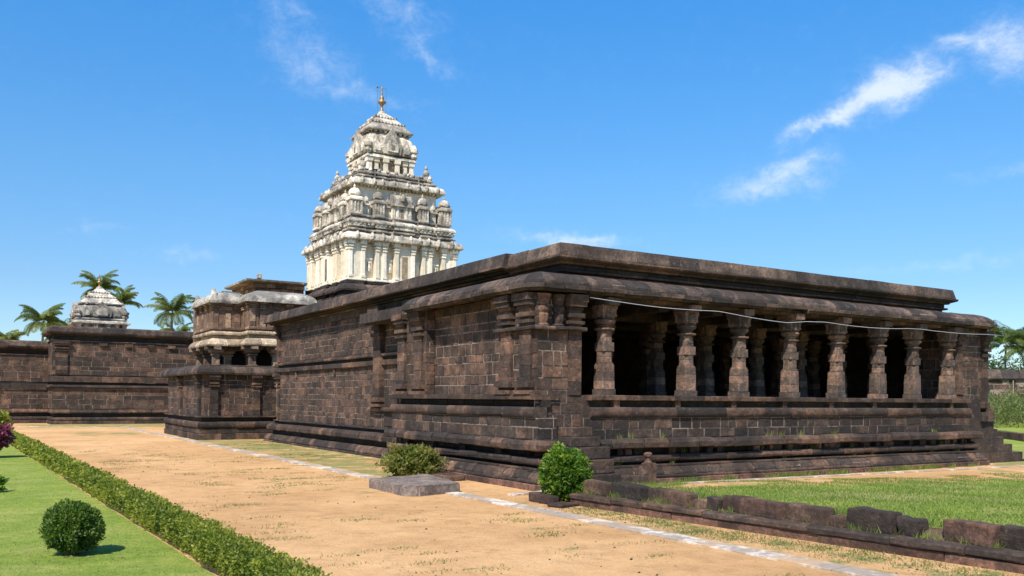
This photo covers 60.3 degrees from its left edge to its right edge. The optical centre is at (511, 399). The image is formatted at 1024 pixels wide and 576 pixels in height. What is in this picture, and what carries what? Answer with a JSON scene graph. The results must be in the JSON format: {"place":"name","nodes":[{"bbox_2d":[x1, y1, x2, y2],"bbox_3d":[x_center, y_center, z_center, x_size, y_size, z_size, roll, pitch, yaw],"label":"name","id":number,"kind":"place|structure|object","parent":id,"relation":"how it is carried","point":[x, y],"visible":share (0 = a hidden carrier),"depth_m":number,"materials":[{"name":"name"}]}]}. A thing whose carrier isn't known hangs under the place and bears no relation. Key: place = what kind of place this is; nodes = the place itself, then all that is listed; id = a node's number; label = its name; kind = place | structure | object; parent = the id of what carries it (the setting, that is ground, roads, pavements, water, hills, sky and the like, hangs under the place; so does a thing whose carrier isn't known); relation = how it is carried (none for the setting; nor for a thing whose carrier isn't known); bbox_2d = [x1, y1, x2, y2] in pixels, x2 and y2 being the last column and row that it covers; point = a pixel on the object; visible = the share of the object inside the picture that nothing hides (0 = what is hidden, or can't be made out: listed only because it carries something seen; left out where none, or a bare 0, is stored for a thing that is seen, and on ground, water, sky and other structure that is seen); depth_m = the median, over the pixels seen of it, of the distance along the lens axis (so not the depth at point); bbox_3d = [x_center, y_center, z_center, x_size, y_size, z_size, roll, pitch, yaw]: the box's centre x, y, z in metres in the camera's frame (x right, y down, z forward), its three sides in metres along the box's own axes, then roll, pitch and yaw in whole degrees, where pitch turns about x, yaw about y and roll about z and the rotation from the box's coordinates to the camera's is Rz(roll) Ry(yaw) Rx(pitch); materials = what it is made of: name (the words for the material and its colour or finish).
{"place":"outdoors","nodes":[
{"label":"outdoors","id":0,"kind":"place"},
{"bbox_2d":[0,445,215,575],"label":"lawn","id":1,"kind":"structure","parent":0,"point":[22,550],"depth_m":11.43,"materials":[{"name":"green plant"}]},
{"bbox_2d":[0,471,8,490],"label":"plant","id":2,"kind":"object","parent":1,"relation":"on","point":[3,480],"visible":1,"depth_m":17.23,"materials":[{"name":"green plant"}]},
{"bbox_2d":[0,409,13,426],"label":"shrub","id":3,"kind":"object","parent":1,"relation":"on","point":[4,416],"visible":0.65,"depth_m":41.44,"materials":[{"name":"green plant"}]},
{"bbox_2d":[0,422,16,449],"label":"purple bush","id":4,"kind":"object","parent":1,"relation":"on","point":[6,433],"visible":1,"depth_m":26.66,"materials":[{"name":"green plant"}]},
{"bbox_2d":[37,498,106,554],"bbox_3d":[-5.241,1.519,10.513,0.748,0.727,0.720,0,0,-32],"label":"round bush","id":5,"kind":"object","parent":1,"relation":"on","point":[70,527],"visible":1,"depth_m":10.36,"materials":[{"name":"green plant"}]},
{"bbox_2d":[0,0,1023,389],"label":"sky","id":6,"kind":"structure","parent":0,"point":[175,147],"materials":[{"name":"blue"}]},
{"bbox_2d":[10,420,1023,575],"bbox_3d":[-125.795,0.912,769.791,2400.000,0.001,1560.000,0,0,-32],"label":"ground","id":7,"kind":"structure","parent":0,"point":[477,542],"depth_m":13.39,"materials":[{"name":"beige sand"}]},
{"bbox_2d":[0,329,24,389],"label":"palm tree","id":8,"kind":"object","parent":7,"relation":"on","point":[14,335],"visible":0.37,"depth_m":107.74,"materials":[{"name":"green plant"}]},
{"bbox_2d":[0,339,49,422],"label":"enclosure wall","id":9,"kind":"structure","parent":7,"relation":"on","point":[24,375],"depth_m":59.83,"materials":[{"name":"brown stone"}]},
{"bbox_2d":[14,303,67,340],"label":"palm tree","id":10,"kind":"object","parent":7,"relation":"on","point":[49,317],"visible":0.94,"depth_m":97.69,"materials":[{"name":"green plant"}]},
{"bbox_2d":[12,426,70,426],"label":"wall kerb","id":11,"kind":"structure","parent":7,"relation":"on","point":[41,426],"depth_m":53.45,"materials":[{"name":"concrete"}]},
{"bbox_2d":[40,318,70,340],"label":"palm tree","id":12,"kind":"object","parent":7,"relation":"on","point":[58,324],"visible":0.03,"depth_m":102.91,"materials":[{"name":"green plant"}]},
{"bbox_2d":[71,270,122,299],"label":"palm tree","id":13,"kind":"object","parent":7,"relation":"on","point":[105,284],"visible":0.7,"depth_m":104.39,"materials":[{"name":"green plant"}]},
{"bbox_2d":[68,273,130,375],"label":"shrine","id":14,"kind":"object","parent":7,"relation":"on","point":[99,306],"visible":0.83,"depth_m":68.86,"materials":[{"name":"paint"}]},
{"bbox_2d":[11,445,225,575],"bbox_3d":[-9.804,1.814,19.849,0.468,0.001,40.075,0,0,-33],"label":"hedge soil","id":15,"kind":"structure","parent":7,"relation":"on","point":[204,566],"depth_m":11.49,"materials":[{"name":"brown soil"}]},
{"bbox_2d":[8,430,332,575],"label":"hedge","id":16,"kind":"object","parent":15,"relation":"on","point":[214,543],"visible":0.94,"depth_m":11.26,"materials":[{"name":"green plant"}]},
{"bbox_2d":[42,325,195,423],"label":"enclosure wall","id":17,"kind":"structure","parent":7,"relation":"on","point":[131,364],"depth_m":59.78,"materials":[{"name":"brown stone"}]},
{"bbox_2d":[107,285,143,307],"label":"palm tree","id":18,"kind":"object","parent":7,"relation":"on","point":[125,297],"visible":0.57,"depth_m":101.87,"materials":[{"name":"green plant"}]},
{"bbox_2d":[144,292,192,330],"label":"palm tree","id":19,"kind":"object","parent":7,"relation":"on","point":[177,308],"visible":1,"depth_m":99.64,"materials":[{"name":"green plant"}]},
{"bbox_2d":[160,322,192,330],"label":"palm tree","id":20,"kind":"object","parent":7,"relation":"on","point":[185,327],"visible":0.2,"depth_m":111.44,"materials":[{"name":"green plant"}]},
{"bbox_2d":[160,364,277,439],"bbox_3d":[-14.064,0.170,43.492,4.912,3.456,9.291,0,0,-32],"label":"stone annex","id":21,"kind":"object","parent":7,"relation":"on","point":[220,402],"visible":0.98,"depth_m":39.65,"materials":[{"name":"brown stone"}]},
{"bbox_2d":[188,288,317,366],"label":"two storey pavilion","id":22,"kind":"structure","parent":21,"relation":"on","point":[230,328],"depth_m":43.08,"materials":[{"name":"brown stone"}]},
{"bbox_2d":[224,273,306,294],"bbox_3d":[-14.993,-4.263,53.571,3.695,6.089,5.158,0,0,-32],"label":"roof kiosk","id":23,"kind":"object","parent":22,"relation":"on","point":[247,285],"visible":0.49,"depth_m":51.97,"materials":[{"name":"brown stone"}]},
{"bbox_2d":[27,501,746,570],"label":"leaf litter","id":24,"kind":"object","parent":7,"relation":"on","point":[292,561],"visible":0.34,"depth_m":10.68,"materials":[{"name":"brown plant"}]},
{"bbox_2d":[263,253,514,458],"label":"temple wing","id":25,"kind":"structure","parent":7,"relation":"on","point":[334,376],"depth_m":31.42,"materials":[{"name":"brown stone"}]},
{"bbox_2d":[301,86,463,301],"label":"temple tower","id":26,"kind":"structure","parent":25,"relation":"on","point":[379,218],"depth_m":50.22,"materials":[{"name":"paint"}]},
{"bbox_2d":[375,442,452,475],"bbox_3d":[-2.404,1.481,21.101,1.727,0.968,1.582,0,0,-32],"label":"sprawling shrub","id":27,"kind":"object","parent":7,"relation":"on","point":[412,459],"visible":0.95,"depth_m":20.81,"materials":[{"name":"green plant"}]},
{"bbox_2d":[369,474,460,496],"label":"stone slab","id":28,"kind":"structure","parent":7,"relation":"on","point":[420,485],"depth_m":17.72,"materials":[{"name":"grey stone"}]},
{"bbox_2d":[430,472,464,480],"bbox_3d":[-1.542,1.820,20.665,0.562,0.157,0.913,0,0,-32],"label":"loose stone","id":29,"kind":"object","parent":7,"relation":"on","point":[451,476],"visible":0.71,"depth_m":20.35,"materials":[{"name":"stone"}]},
{"bbox_2d":[65,446,920,575],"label":"pebbles","id":30,"kind":"object","parent":7,"relation":"on","point":[490,522],"visible":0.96,"depth_m":12.49,"materials":[{"name":"brown stone"}]},
{"bbox_2d":[122,427,899,575],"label":"path kerb","id":31,"kind":"structure","parent":7,"relation":"on","point":[819,564],"depth_m":12.69,"materials":[{"name":"stone"}]},
{"bbox_2d":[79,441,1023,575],"bbox_3d":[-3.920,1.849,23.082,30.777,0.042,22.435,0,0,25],"label":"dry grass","id":32,"kind":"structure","parent":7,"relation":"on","point":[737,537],"depth_m":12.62,"materials":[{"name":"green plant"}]},
{"bbox_2d":[529,492,578,507],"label":"planter kerb","id":33,"kind":"structure","parent":7,"relation":"on","point":[549,500],"depth_m":15.84,"materials":[{"name":"stone"}]},
{"bbox_2d":[536,440,593,501],"bbox_3d":[0.960,1.352,16.285,1.082,1.183,1.049,0,0,-10],"label":"planted bush","id":34,"kind":"object","parent":33,"relation":"on","point":[563,473],"visible":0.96,"depth_m":16.01,"materials":[{"name":"green plant"}]},
{"bbox_2d":[621,452,656,483],"bbox_3d":[2.593,1.550,19.232,1.261,0.759,0.299,0,0,-32],"label":"ruined balustrade","id":35,"kind":"object","parent":7,"relation":"on","point":[645,471],"visible":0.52,"depth_m":19.33,"materials":[{"name":"stone"}]},
{"bbox_2d":[360,242,1023,490],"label":"pillared hall","id":36,"kind":"structure","parent":7,"relation":"on","point":[507,382],"depth_m":22.65,"materials":[{"name":"stone"}]},
{"bbox_2d":[590,297,1001,335],"bbox_3d":[8.561,-2.053,23.505,16.150,0.231,0.013,0,0,-32],"label":"cable","id":37,"kind":"object","parent":36,"relation":"attached to","point":[785,322],"visible":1,"depth_m":22.50,"materials":[{"name":"grey plastic"}]},
{"bbox_2d":[508,465,1023,495],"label":"front kerb","id":38,"kind":"structure","parent":7,"relation":"on","point":[695,482],"depth_m":22.54,"materials":[{"name":"stone"}]},
{"bbox_2d":[569,479,1023,573],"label":"retaining wall","id":39,"kind":"structure","parent":7,"relation":"on","point":[1008,556],"depth_m":11.83,"materials":[{"name":"stone"}]},
{"bbox_2d":[581,480,1002,548],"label":"wall grass","id":40,"kind":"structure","parent":39,"relation":"on","point":[707,495],"depth_m":12.33,"materials":[{"name":"green plant"}]},
{"bbox_2d":[615,427,978,485],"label":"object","id":41,"kind":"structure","parent":7,"relation":"on","point":[686,480],"depth_m":22.39,"materials":[{"name":"green plant"}]},
{"bbox_2d":[990,357,1022,369],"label":"broad tree","id":42,"kind":"object","parent":7,"relation":"on","point":[1008,364],"visible":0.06,"depth_m":119.41,"materials":[{"name":"green plant"}]},
{"bbox_2d":[994,422,1023,451],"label":"lawn beyond","id":43,"kind":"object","parent":7,"relation":"on","point":[1017,445],"visible":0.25,"depth_m":60.62,"materials":[{"name":"green plant"}]},
{"bbox_2d":[986,369,1023,421],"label":"boundary wall","id":44,"kind":"structure","parent":43,"relation":"on","point":[998,380],"depth_m":86.01,"materials":[{"name":"grey stone"}]},
{"bbox_2d":[987,382,1023,427],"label":"scrub","id":45,"kind":"object","parent":43,"relation":"on","point":[1000,406],"visible":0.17,"depth_m":68.50,"materials":[{"name":"green plant"}]},
{"bbox_2d":[988,352,1023,369],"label":"broad tree","id":46,"kind":"object","parent":43,"relation":"on","point":[991,363],"visible":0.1,"depth_m":102.73,"materials":[{"name":"green plant"}]},
{"bbox_2d":[989,320,1023,369],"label":"palm tree","id":47,"kind":"object","parent":43,"relation":"on","point":[1002,339],"visible":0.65,"depth_m":111.68,"materials":[{"name":"green plant"}]},
{"bbox_2d":[999,329,1023,361],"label":"palm tree","id":48,"kind":"object","parent":43,"relation":"on","point":[1012,352],"visible":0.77,"depth_m":110.11,"materials":[{"name":"green plant"}]},
{"bbox_2d":[997,430,1023,441],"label":"kerb wall","id":49,"kind":"structure","parent":7,"relation":"on","point":[1010,435],"depth_m":45.38,"materials":[{"name":"stone"}]},
{"bbox_2d":[643,467,1023,539],"bbox_3d":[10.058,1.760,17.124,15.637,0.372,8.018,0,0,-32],"label":"bank grass","id":50,"kind":"structure","parent":0,"point":[992,501],"depth_m":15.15,"materials":[{"name":"green plant"}]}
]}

